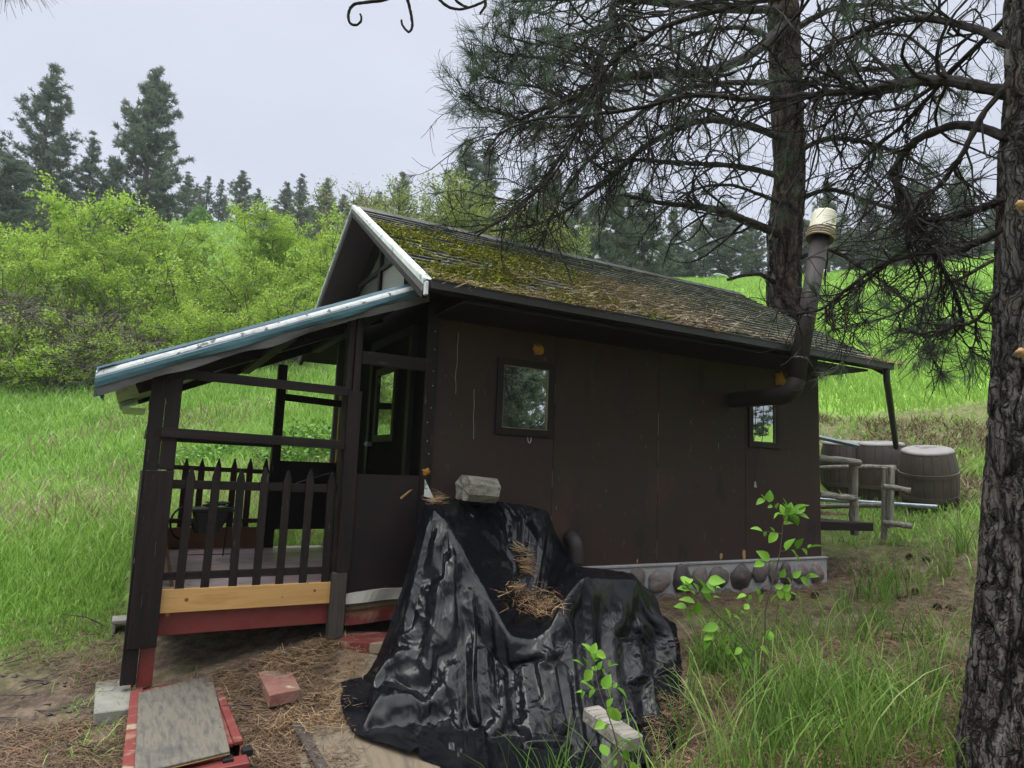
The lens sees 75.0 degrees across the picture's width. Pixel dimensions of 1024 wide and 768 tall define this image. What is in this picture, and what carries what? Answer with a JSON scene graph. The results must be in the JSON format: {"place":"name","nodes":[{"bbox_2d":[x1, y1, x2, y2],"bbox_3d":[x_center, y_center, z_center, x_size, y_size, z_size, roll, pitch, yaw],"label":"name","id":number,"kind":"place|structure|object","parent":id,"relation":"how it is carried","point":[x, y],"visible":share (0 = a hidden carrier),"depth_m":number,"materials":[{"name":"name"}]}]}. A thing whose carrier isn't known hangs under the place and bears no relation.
{"place":"outdoors","nodes":[
{"label":"outdoors","id":0,"kind":"place"},
{"bbox_2d":[169,501,233,555],"bbox_3d":[-2.760,1.302,5.931,0.528,0.508,0.414,6,-8,-29],"label":"grill table","id":1,"kind":"object","parent":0,"point":[200,517],"visible":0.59,"depth_m":5.84,"materials":[{"name":"black metal"}]},
{"bbox_2d":[0,202,993,767],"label":"ground","id":2,"kind":"structure","parent":0,"point":[180,656],"depth_m":5.09,"materials":[{"name":"plant"}]},
{"bbox_2d":[0,150,53,250],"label":"conifer tree","id":3,"kind":"object","parent":2,"relation":"on","point":[9,195],"visible":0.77,"depth_m":49.84,"materials":[{"name":"green plant"}]},
{"bbox_2d":[0,222,59,295],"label":"leafy shrub","id":4,"kind":"object","parent":2,"relation":"on","point":[32,243],"visible":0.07,"depth_m":29.96,"materials":[{"name":"green plant"}]},
{"bbox_2d":[0,301,69,371],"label":"leafy shrub","id":5,"kind":"object","parent":2,"relation":"on","point":[7,342],"visible":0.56,"depth_m":24.45,"materials":[{"name":"green plant"}]},
{"bbox_2d":[0,62,85,230],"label":"conifer tree","id":6,"kind":"object","parent":2,"relation":"on","point":[45,150],"visible":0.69,"depth_m":58.40,"materials":[{"name":"green plant"}]},
{"bbox_2d":[0,334,93,392],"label":"leafy shrub","id":7,"kind":"object","parent":2,"relation":"on","point":[33,366],"visible":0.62,"depth_m":23.76,"materials":[{"name":"green plant"}]},
{"bbox_2d":[24,179,101,242],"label":"conifer tree","id":8,"kind":"object","parent":2,"relation":"on","point":[63,188],"visible":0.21,"depth_m":55.04,"materials":[{"name":"green plant"}]},
{"bbox_2d":[0,226,129,327],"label":"leafy shrub","id":9,"kind":"object","parent":2,"relation":"on","point":[20,277],"visible":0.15,"depth_m":27.49,"materials":[{"name":"green plant"}]},
{"bbox_2d":[14,554,129,767],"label":"path weeds","id":10,"kind":"object","parent":2,"relation":"on","point":[71,751],"visible":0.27,"depth_m":3.89,"materials":[{"name":"green plant"}]},
{"bbox_2d":[15,320,138,386],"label":"leafy shrub","id":11,"kind":"object","parent":2,"relation":"on","point":[38,350],"visible":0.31,"depth_m":24.24,"materials":[{"name":"green plant"}]},
{"bbox_2d":[24,301,131,367],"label":"leafy shrub","id":12,"kind":"object","parent":2,"relation":"on","point":[124,323],"visible":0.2,"depth_m":25.23,"materials":[{"name":"green plant"}]},
{"bbox_2d":[0,170,161,297],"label":"leafy shrub","id":13,"kind":"object","parent":2,"relation":"on","point":[120,216],"visible":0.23,"depth_m":30.12,"materials":[{"name":"green plant"}]},
{"bbox_2d":[70,129,106,225],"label":"conifer tree","id":14,"kind":"object","parent":2,"relation":"on","point":[91,150],"visible":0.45,"depth_m":62.29,"materials":[{"name":"green plant"}]},
{"bbox_2d":[0,189,177,297],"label":"leafy shrub","id":15,"kind":"object","parent":2,"relation":"on","point":[83,214],"visible":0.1,"depth_m":29.29,"materials":[{"name":"green plant"}]},
{"bbox_2d":[0,228,192,325],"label":"leafy shrub","id":16,"kind":"object","parent":2,"relation":"on","point":[31,269],"visible":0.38,"depth_m":27.54,"materials":[{"name":"green plant"}]},
{"bbox_2d":[20,241,193,333],"bbox_3d":[-16.719,-3.396,28.789,3.826,5.411,7.327,0,-8,19],"label":"leafy shrub","id":17,"kind":"object","parent":2,"relation":"on","point":[103,284],"visible":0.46,"depth_m":27.44,"materials":[{"name":"green plant"}]},
{"bbox_2d":[78,167,139,233],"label":"conifer tree","id":18,"kind":"object","parent":2,"relation":"on","point":[104,187],"visible":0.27,"depth_m":59.68,"materials":[{"name":"green plant"}]},
{"bbox_2d":[93,679,131,724],"bbox_3d":[-2.506,2.052,4.176,0.216,0.220,0.647,6,-8,-29],"label":"concrete block","id":19,"kind":"object","parent":2,"relation":"on","point":[107,700],"depth_m":4.05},
{"bbox_2d":[62,302,169,365],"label":"leafy shrub","id":20,"kind":"object","parent":2,"relation":"on","point":[115,331],"visible":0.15,"depth_m":25.38,"materials":[{"name":"green plant"}]},
{"bbox_2d":[86,64,200,242],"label":"conifer tree","id":21,"kind":"object","parent":2,"relation":"on","point":[139,134],"visible":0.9,"depth_m":58.08,"materials":[{"name":"green plant"}]},
{"bbox_2d":[69,187,220,312],"bbox_3d":[-18.002,-5.081,31.648,6.564,7.100,6.747,-2,-8,28],"label":"leafy shrub","id":22,"kind":"object","parent":2,"relation":"on","point":[144,241],"visible":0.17,"depth_m":30.14,"materials":[{"name":"green plant"}]},
{"bbox_2d":[101,300,189,349],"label":"leafy shrub","id":23,"kind":"object","parent":2,"relation":"on","point":[154,331],"visible":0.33,"depth_m":25.66,"materials":[{"name":"green plant"}]},
{"bbox_2d":[77,257,240,337],"bbox_3d":[-15.322,-3.189,29.091,6.990,4.677,4.635,3,-7,-6],"label":"leafy shrub","id":24,"kind":"object","parent":2,"relation":"on","point":[149,288],"visible":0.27,"depth_m":28.46,"materials":[{"name":"green plant"}]},
{"bbox_2d":[100,250,227,324],"bbox_3d":[-14.612,-3.226,28.724,5.057,4.252,6.099,2,-7,4],"label":"leafy shrub","id":25,"kind":"object","parent":2,"relation":"on","point":[166,298],"visible":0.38,"depth_m":27.66,"materials":[{"name":"green plant"}]},
{"bbox_2d":[0,261,328,393],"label":"dead branches","id":26,"kind":"object","parent":2,"relation":"on","point":[34,311],"visible":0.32,"depth_m":24.83,"materials":[{"name":"plant"}]},
{"bbox_2d":[0,390,328,551],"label":"meadow seed heads","id":27,"kind":"object","parent":2,"relation":"on","point":[75,497],"visible":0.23,"depth_m":9.86,"materials":[{"name":"plant"}]},
{"bbox_2d":[0,358,335,661],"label":"meadow grass","id":28,"kind":"structure","parent":2,"relation":"on","point":[86,550],"depth_m":12.01,"materials":[{"name":"plant"}]},
{"bbox_2d":[111,204,226,298],"bbox_3d":[-17.370,-5.181,32.254,8.260,6.100,4.313,-1,-8,24],"label":"leafy shrub","id":29,"kind":"object","parent":2,"relation":"on","point":[195,234],"visible":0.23,"depth_m":31.54,"materials":[{"name":"green plant"}]},
{"bbox_2d":[8,201,330,390],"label":"hill grass","id":30,"kind":"structure","parent":2,"relation":"on","point":[217,225],"depth_m":59.17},
{"bbox_2d":[130,288,236,346],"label":"leafy shrub","id":31,"kind":"object","parent":2,"relation":"on","point":[198,330],"visible":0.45,"depth_m":24.87,"materials":[{"name":"green plant"}]},
{"bbox_2d":[122,680,252,767],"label":"entry platform","id":32,"kind":"structure","parent":2,"relation":"on","point":[235,741],"depth_m":3.47,"materials":[{"name":"red paint"}]},
{"bbox_2d":[135,675,229,767],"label":"plywood sheet","id":33,"kind":"object","parent":32,"relation":"on","point":[180,724],"visible":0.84,"depth_m":3.58,"materials":[{"name":"grey wood"}]},
{"bbox_2d":[174,171,201,218],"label":"conifer tree","id":34,"kind":"object","parent":2,"relation":"on","point":[188,184],"visible":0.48,"depth_m":80.08,"materials":[{"name":"green plant"}]},
{"bbox_2d":[135,240,251,303],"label":"leafy shrub","id":35,"kind":"object","parent":2,"relation":"on","point":[204,264],"visible":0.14,"depth_m":31.90,"materials":[{"name":"green plant"}]},
{"bbox_2d":[176,203,223,225],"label":"bramble bush","id":36,"kind":"object","parent":2,"relation":"on","point":[203,215],"visible":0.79,"depth_m":69.46,"materials":[{"name":"green plant"}]},
{"bbox_2d":[137,444,283,470],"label":"bramble bush","id":37,"kind":"object","parent":2,"relation":"on","point":[195,451],"visible":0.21,"depth_m":13.99,"materials":[{"name":"green plant"}]},
{"bbox_2d":[176,264,258,331],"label":"leafy shrub","id":38,"kind":"object","parent":2,"relation":"on","point":[211,294],"visible":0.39,"depth_m":28.08,"materials":[{"name":"green plant"}]},
{"bbox_2d":[167,289,282,335],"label":"leafy shrub","id":39,"kind":"object","parent":2,"relation":"on","point":[214,314],"visible":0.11,"depth_m":25.99,"materials":[{"name":"green plant"}]},
{"bbox_2d":[222,170,256,224],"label":"conifer tree","id":40,"kind":"object","parent":2,"relation":"on","point":[243,188],"visible":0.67,"depth_m":80.22,"materials":[{"name":"green plant"}]},
{"bbox_2d":[192,234,298,322],"bbox_3d":[-11.122,-3.979,28.796,4.980,4.781,4.747,6,-8,-25],"label":"leafy shrub","id":41,"kind":"object","parent":2,"relation":"on","point":[236,296],"visible":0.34,"depth_m":28.15,"materials":[{"name":"green plant"}]},
{"bbox_2d":[218,285,283,331],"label":"leafy shrub","id":42,"kind":"object","parent":2,"relation":"on","point":[267,300],"visible":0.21,"depth_m":24.61,"materials":[{"name":"green plant"}]},
{"bbox_2d":[221,195,298,306],"bbox_3d":[-12.224,-5.655,32.575,4.035,5.706,7.727,3,-7,-4],"label":"leafy shrub","id":43,"kind":"object","parent":2,"relation":"on","point":[265,215],"visible":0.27,"depth_m":30.84,"materials":[{"name":"green plant"}]},
{"bbox_2d":[222,282,315,368],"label":"leafy shrub","id":44,"kind":"object","parent":2,"relation":"on","point":[287,311],"visible":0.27,"depth_m":24.55,"materials":[{"name":"green plant"}]},
{"bbox_2d":[230,248,325,316],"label":"leafy shrub","id":45,"kind":"object","parent":2,"relation":"on","point":[257,271],"visible":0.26,"depth_m":28.26,"materials":[{"name":"green plant"}]},
{"bbox_2d":[213,205,344,285],"bbox_3d":[-10.293,-5.797,32.520,4.104,5.805,7.860,-2,-8,30],"label":"leafy shrub","id":46,"kind":"object","parent":2,"relation":"on","point":[263,252],"visible":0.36,"depth_m":31.05,"materials":[{"name":"green plant"}]},
{"bbox_2d":[257,670,300,707],"bbox_3d":[-1.459,1.906,4.199,0.212,0.075,0.477,6,-8,-29],"label":"brick","id":47,"kind":"object","parent":2,"relation":"on","point":[277,689],"visible":0.9,"depth_m":4.09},
{"bbox_2d":[266,181,301,233],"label":"conifer tree","id":48,"kind":"object","parent":2,"relation":"on","point":[286,200],"visible":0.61,"depth_m":80.25,"materials":[{"name":"green plant"}]},
{"bbox_2d":[244,416,331,477],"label":"bramble bush","id":49,"kind":"object","parent":2,"relation":"on","point":[288,453],"visible":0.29,"depth_m":12.90,"materials":[{"name":"green plant"}]},
{"bbox_2d":[245,249,331,311],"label":"leafy shrub","id":50,"kind":"object","parent":2,"relation":"on","point":[289,279],"visible":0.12,"depth_m":28.21,"materials":[{"name":"green plant"}]},
{"bbox_2d":[271,271,322,315],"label":"leafy shrub","id":51,"kind":"object","parent":2,"relation":"on","point":[312,295],"visible":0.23,"depth_m":26.38,"materials":[{"name":"green plant"}]},
{"bbox_2d":[288,173,315,236],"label":"conifer tree","id":52,"kind":"object","parent":2,"relation":"on","point":[300,193],"visible":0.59,"depth_m":82.27,"materials":[{"name":"green plant"}]},
{"bbox_2d":[283,239,331,304],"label":"leafy shrub","id":53,"kind":"object","parent":2,"relation":"on","point":[320,261],"visible":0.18,"depth_m":28.20,"materials":[{"name":"green plant"}]},
{"bbox_2d":[292,722,329,767],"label":"rotten timber","id":54,"kind":"object","parent":2,"relation":"on","point":[310,754],"visible":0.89,"depth_m":3.61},
{"bbox_2d":[283,201,339,277],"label":"leafy shrub","id":55,"kind":"object","parent":2,"relation":"on","point":[319,248],"visible":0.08,"depth_m":30.27,"materials":[{"name":"green plant"}]},
{"bbox_2d":[301,177,342,240],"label":"conifer tree","id":56,"kind":"object","parent":2,"relation":"on","point":[329,203],"visible":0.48,"depth_m":77.99,"materials":[{"name":"green plant"}]},
{"bbox_2d":[288,171,421,251],"bbox_3d":[-8.506,-8.080,35.566,7.594,7.454,4.812,2,-7,0],"label":"leafing tree","id":57,"kind":"object","parent":2,"relation":"on","point":[363,202],"visible":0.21,"depth_m":35.78,"materials":[{"name":"green plant"}]},
{"bbox_2d":[341,631,386,653],"bbox_3d":[-1.082,1.895,4.898,0.409,0.070,0.343,2,-7,-1],"label":"red plank","id":58,"kind":"object","parent":2,"relation":"on","point":[371,642],"visible":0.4,"depth_m":4.79,"materials":[{"name":"paint"}]},
{"bbox_2d":[303,722,442,767],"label":"ground plywood","id":59,"kind":"object","parent":2,"relation":"on","point":[380,755],"visible":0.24,"depth_m":3.62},
{"bbox_2d":[337,174,480,225],"bbox_3d":[-4.595,-7.027,34.670,6.854,6.869,9.050,1,-7,11],"label":"leafing tree","id":60,"kind":"object","parent":2,"relation":"on","point":[407,198],"visible":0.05,"depth_m":32.01,"materials":[{"name":"green plant"}]},
{"bbox_2d":[403,165,525,238],"bbox_3d":[-2.224,-6.644,32.397,5.641,7.061,7.158,-2,-8,30],"label":"leafing tree","id":61,"kind":"object","parent":2,"relation":"on","point":[451,217],"visible":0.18,"depth_m":30.71,"materials":[{"name":"green plant"}]},
{"bbox_2d":[436,137,496,215],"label":"conifer tree","id":62,"kind":"object","parent":2,"relation":"on","point":[475,170],"visible":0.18,"depth_m":48.49,"materials":[{"name":"green plant"}]},
{"bbox_2d":[1,533,964,767],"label":"pebbles","id":63,"kind":"object","parent":2,"relation":"on","point":[46,682],"visible":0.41,"depth_m":4.18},
{"bbox_2d":[0,548,968,767],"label":"fallen twigs","id":64,"kind":"object","parent":2,"relation":"on","point":[83,706],"visible":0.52,"depth_m":4.24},
{"bbox_2d":[0,362,979,767],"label":"needle litter","id":65,"kind":"object","parent":2,"relation":"on","point":[274,754],"visible":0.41,"depth_m":4.26,"materials":[{"name":"brown plant"}]},
{"bbox_2d":[476,138,506,229],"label":"conifer tree","id":66,"kind":"object","parent":2,"relation":"on","point":[484,177],"visible":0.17,"depth_m":50.38,"materials":[{"name":"green plant"}]},
{"bbox_2d":[93,205,898,687],"bbox_3d":[0.632,0.433,7.788,9.219,4.122,4.604,6,-8,-29],"label":"cabin","id":67,"kind":"object","parent":2,"relation":"on","point":[655,455],"visible":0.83,"depth_m":6.03,"materials":[{"name":"brown"}]},
{"bbox_2d":[358,250,403,295],"bbox_3d":[-1.366,-1.103,6.950,0.046,0.700,1.520,6,-8,-29],"label":"gable window","id":68,"kind":"structure","parent":67,"relation":"in","point":[392,277],"depth_m":6.92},
{"bbox_2d":[364,337,408,474],"bbox_3d":[-1.189,0.608,6.147,0.109,2.000,1.020,6,-8,-29],"label":"door","id":69,"kind":"structure","parent":67,"relation":"in","point":[385,443],"depth_m":6.15,"materials":[{"name":"brown wood"}]},
{"bbox_2d":[494,357,554,442],"bbox_3d":[0.121,0.155,5.867,0.585,0.730,0.043,6,-8,-29],"label":"window","id":70,"kind":"structure","parent":67,"relation":"in","point":[530,392],"depth_m":5.88,"materials":[{"name":"clear glass"}]},
{"bbox_2d":[378,220,890,356],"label":"roof needles","id":71,"kind":"object","parent":67,"relation":"on","point":[637,295],"visible":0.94,"depth_m":6.38,"materials":[{"name":"plant"}]},
{"bbox_2d":[439,275,904,368],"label":"gutter needles","id":72,"kind":"object","parent":67,"relation":"on","point":[579,302],"visible":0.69,"depth_m":5.45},
{"bbox_2d":[748,390,779,448],"bbox_3d":[2.769,0.397,7.333,0.490,0.610,0.031,6,-8,-29],"label":"window","id":73,"kind":"structure","parent":67,"relation":"in","point":[771,434],"depth_m":7.34,"materials":[{"name":"clear glass"}]},
{"bbox_2d":[805,208,836,245],"bbox_3d":[3.196,-1.624,6.892,0.337,0.372,0.286,6,-8,-29],"label":"bucket","id":74,"kind":"object","parent":67,"relation":"on","point":[815,223],"visible":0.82,"depth_m":6.81,"materials":[{"name":"white plastic"}]},
{"bbox_2d":[821,518,873,530],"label":"side deck","id":75,"kind":"structure","parent":67,"relation":"attached to","point":[834,524],"depth_m":7.97,"materials":[{"name":"brown wood"}]},
{"bbox_2d":[448,193,567,250],"bbox_3d":[-0.626,-6.565,32.811,6.945,6.042,5.713,1,-7,10],"label":"leafing tree","id":76,"kind":"object","parent":2,"relation":"on","point":[522,235],"visible":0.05,"depth_m":31.94,"materials":[{"name":"green plant"}]},
{"bbox_2d":[340,488,692,767],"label":"tarp","id":77,"kind":"object","parent":2,"relation":"on","point":[461,663],"depth_m":4.30,"materials":[{"name":"plastic"}]},
{"bbox_2d":[455,475,500,502],"bbox_3d":[-0.270,0.836,5.303,0.343,0.218,0.186,9,-10,-43],"label":"log chunk","id":78,"kind":"object","parent":77,"relation":"on","point":[477,489],"visible":1,"depth_m":5.22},
{"bbox_2d":[534,214,604,257],"bbox_3d":[1.794,-6.660,34.424,4.847,5.791,6.654,6,-8,-29],"label":"leafing tree","id":79,"kind":"object","parent":2,"relation":"on","point":[576,244],"visible":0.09,"depth_m":32.89,"materials":[{"name":"green plant"}]},
{"bbox_2d":[560,170,600,256],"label":"conifer tree","id":80,"kind":"object","parent":2,"relation":"on","point":[585,218],"visible":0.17,"depth_m":42.20,"materials":[{"name":"green plant"}]},
{"bbox_2d":[573,643,639,767],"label":"sapling","id":81,"kind":"object","parent":2,"relation":"on","point":[613,713],"visible":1,"depth_m":3.03,"materials":[{"name":"green plant"}]},
{"bbox_2d":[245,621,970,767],"bbox_3d":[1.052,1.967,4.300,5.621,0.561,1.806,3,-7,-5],"label":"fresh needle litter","id":82,"kind":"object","parent":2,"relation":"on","point":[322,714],"visible":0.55,"depth_m":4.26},
{"bbox_2d":[582,705,642,767],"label":"concrete block","id":83,"kind":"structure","parent":2,"relation":"on","point":[592,715],"depth_m":3.41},
{"bbox_2d":[584,150,649,269],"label":"conifer tree","id":84,"kind":"object","parent":2,"relation":"on","point":[606,238],"visible":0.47,"depth_m":41.94,"materials":[{"name":"green plant"}]},
{"bbox_2d":[618,187,679,274],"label":"conifer tree","id":85,"kind":"object","parent":2,"relation":"on","point":[655,264],"visible":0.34,"depth_m":44.75,"materials":[{"name":"green plant"}]},
{"bbox_2d":[660,207,696,277],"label":"conifer tree","id":86,"kind":"object","parent":2,"relation":"on","point":[678,247],"visible":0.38,"depth_m":62.14,"materials":[{"name":"green plant"}]},
{"bbox_2d":[347,0,1023,767],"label":"pine tree","id":87,"kind":"object","parent":2,"relation":"on","point":[991,718],"visible":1,"depth_m":4.00,"materials":[{"name":"green plant"}]},
{"bbox_2d":[680,220,720,277],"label":"conifer tree","id":88,"kind":"object","parent":2,"relation":"on","point":[692,232],"visible":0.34,"depth_m":69.73,"materials":[{"name":"green plant"}]},
{"bbox_2d":[421,0,1004,374],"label":"pine tree","id":89,"kind":"object","parent":2,"relation":"on","point":[784,250],"visible":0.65,"depth_m":8.56,"materials":[{"name":"green plant"}]},
{"bbox_2d":[456,502,981,767],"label":"grass tufts","id":90,"kind":"object","parent":2,"relation":"on","point":[805,697],"visible":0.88,"depth_m":4.07,"materials":[{"name":"plant"}]},
{"bbox_2d":[674,574,774,728],"bbox_3d":[1.288,1.637,4.023,0.607,0.954,0.178,2,-7,3],"label":"sapling","id":91,"kind":"object","parent":2,"relation":"on","point":[713,581],"visible":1,"depth_m":4.05,"materials":[{"name":"green plant"}]},
{"bbox_2d":[689,199,766,276],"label":"conifer tree","id":92,"kind":"object","parent":2,"relation":"on","point":[729,254],"visible":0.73,"depth_m":65.38,"materials":[{"name":"green plant"}]},
{"bbox_2d":[726,218,767,273],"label":"conifer tree","id":93,"kind":"object","parent":2,"relation":"on","point":[759,264],"visible":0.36,"depth_m":69.54,"materials":[{"name":"green plant"}]},
{"bbox_2d":[581,537,967,767],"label":"dry tufts","id":94,"kind":"object","parent":2,"relation":"on","point":[831,691],"visible":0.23,"depth_m":4.21,"materials":[{"name":"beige plant"}]},
{"bbox_2d":[737,490,822,706],"bbox_3d":[1.723,1.393,4.263,0.502,1.413,0.234,4,-7,-12],"label":"sapling","id":95,"kind":"object","parent":2,"relation":"on","point":[791,510],"visible":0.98,"depth_m":4.30,"materials":[{"name":"green plant"}]},
{"bbox_2d":[801,180,855,272],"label":"conifer tree","id":96,"kind":"object","parent":2,"relation":"on","point":[835,263],"visible":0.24,"depth_m":59.95,"materials":[{"name":"green plant"}]},
{"bbox_2d":[674,253,993,476],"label":"hill grass","id":97,"kind":"structure","parent":2,"relation":"on","point":[870,380],"depth_m":17.11,"materials":[{"name":"plant"}]},
{"bbox_2d":[820,440,860,497],"bbox_3d":[5.201,1.308,10.404,0.753,0.855,0.753,0,-1,-29],"label":"rain barrel","id":98,"kind":"object","parent":2,"relation":"on","point":[835,481],"visible":0.38,"depth_m":10.17,"materials":[{"name":"brown wood"}]},
{"bbox_2d":[819,454,911,539],"bbox_3d":[4.332,1.426,8.342,1.139,1.005,1.832,0,-8,20],"label":"log railing","id":99,"kind":"object","parent":2,"relation":"on","point":[889,487],"visible":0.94,"depth_m":8.25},
{"bbox_2d":[846,186,891,267],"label":"conifer tree","id":100,"kind":"object","parent":2,"relation":"on","point":[867,225],"visible":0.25,"depth_m":66.03,"materials":[{"name":"green plant"}]},
{"bbox_2d":[856,441,904,500],"bbox_3d":[5.533,1.284,10.005,0.753,0.855,0.753,0,-1,-29],"label":"rain barrel","id":101,"kind":"object","parent":2,"relation":"on","point":[876,453],"visible":0.49,"depth_m":9.76,"materials":[{"name":"brown wood"}]},
{"bbox_2d":[819,407,984,595],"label":"bank grass","id":102,"kind":"structure","parent":2,"relation":"on","point":[929,512],"depth_m":8.64,"materials":[{"name":"plant"}]},
{"bbox_2d":[819,411,988,582],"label":"dry bank grass","id":103,"kind":"structure","parent":2,"relation":"on","point":[971,485],"depth_m":11.76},
{"bbox_2d":[897,445,959,512],"bbox_3d":[5.718,1.293,9.163,0.733,0.855,0.733,-7,5,-29],"label":"rain barrel","id":104,"kind":"object","parent":2,"relation":"on","point":[930,474],"visible":0.91,"depth_m":8.89,"materials":[{"name":"brown wood"}]},
{"bbox_2d":[934,168,994,258],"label":"conifer tree","id":105,"kind":"object","parent":2,"relation":"on","point":[977,221],"visible":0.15,"depth_m":61.86,"materials":[{"name":"green plant"}]},
{"bbox_2d":[0,0,1004,276],"label":"sky","id":106,"kind":"structure","parent":0,"point":[273,91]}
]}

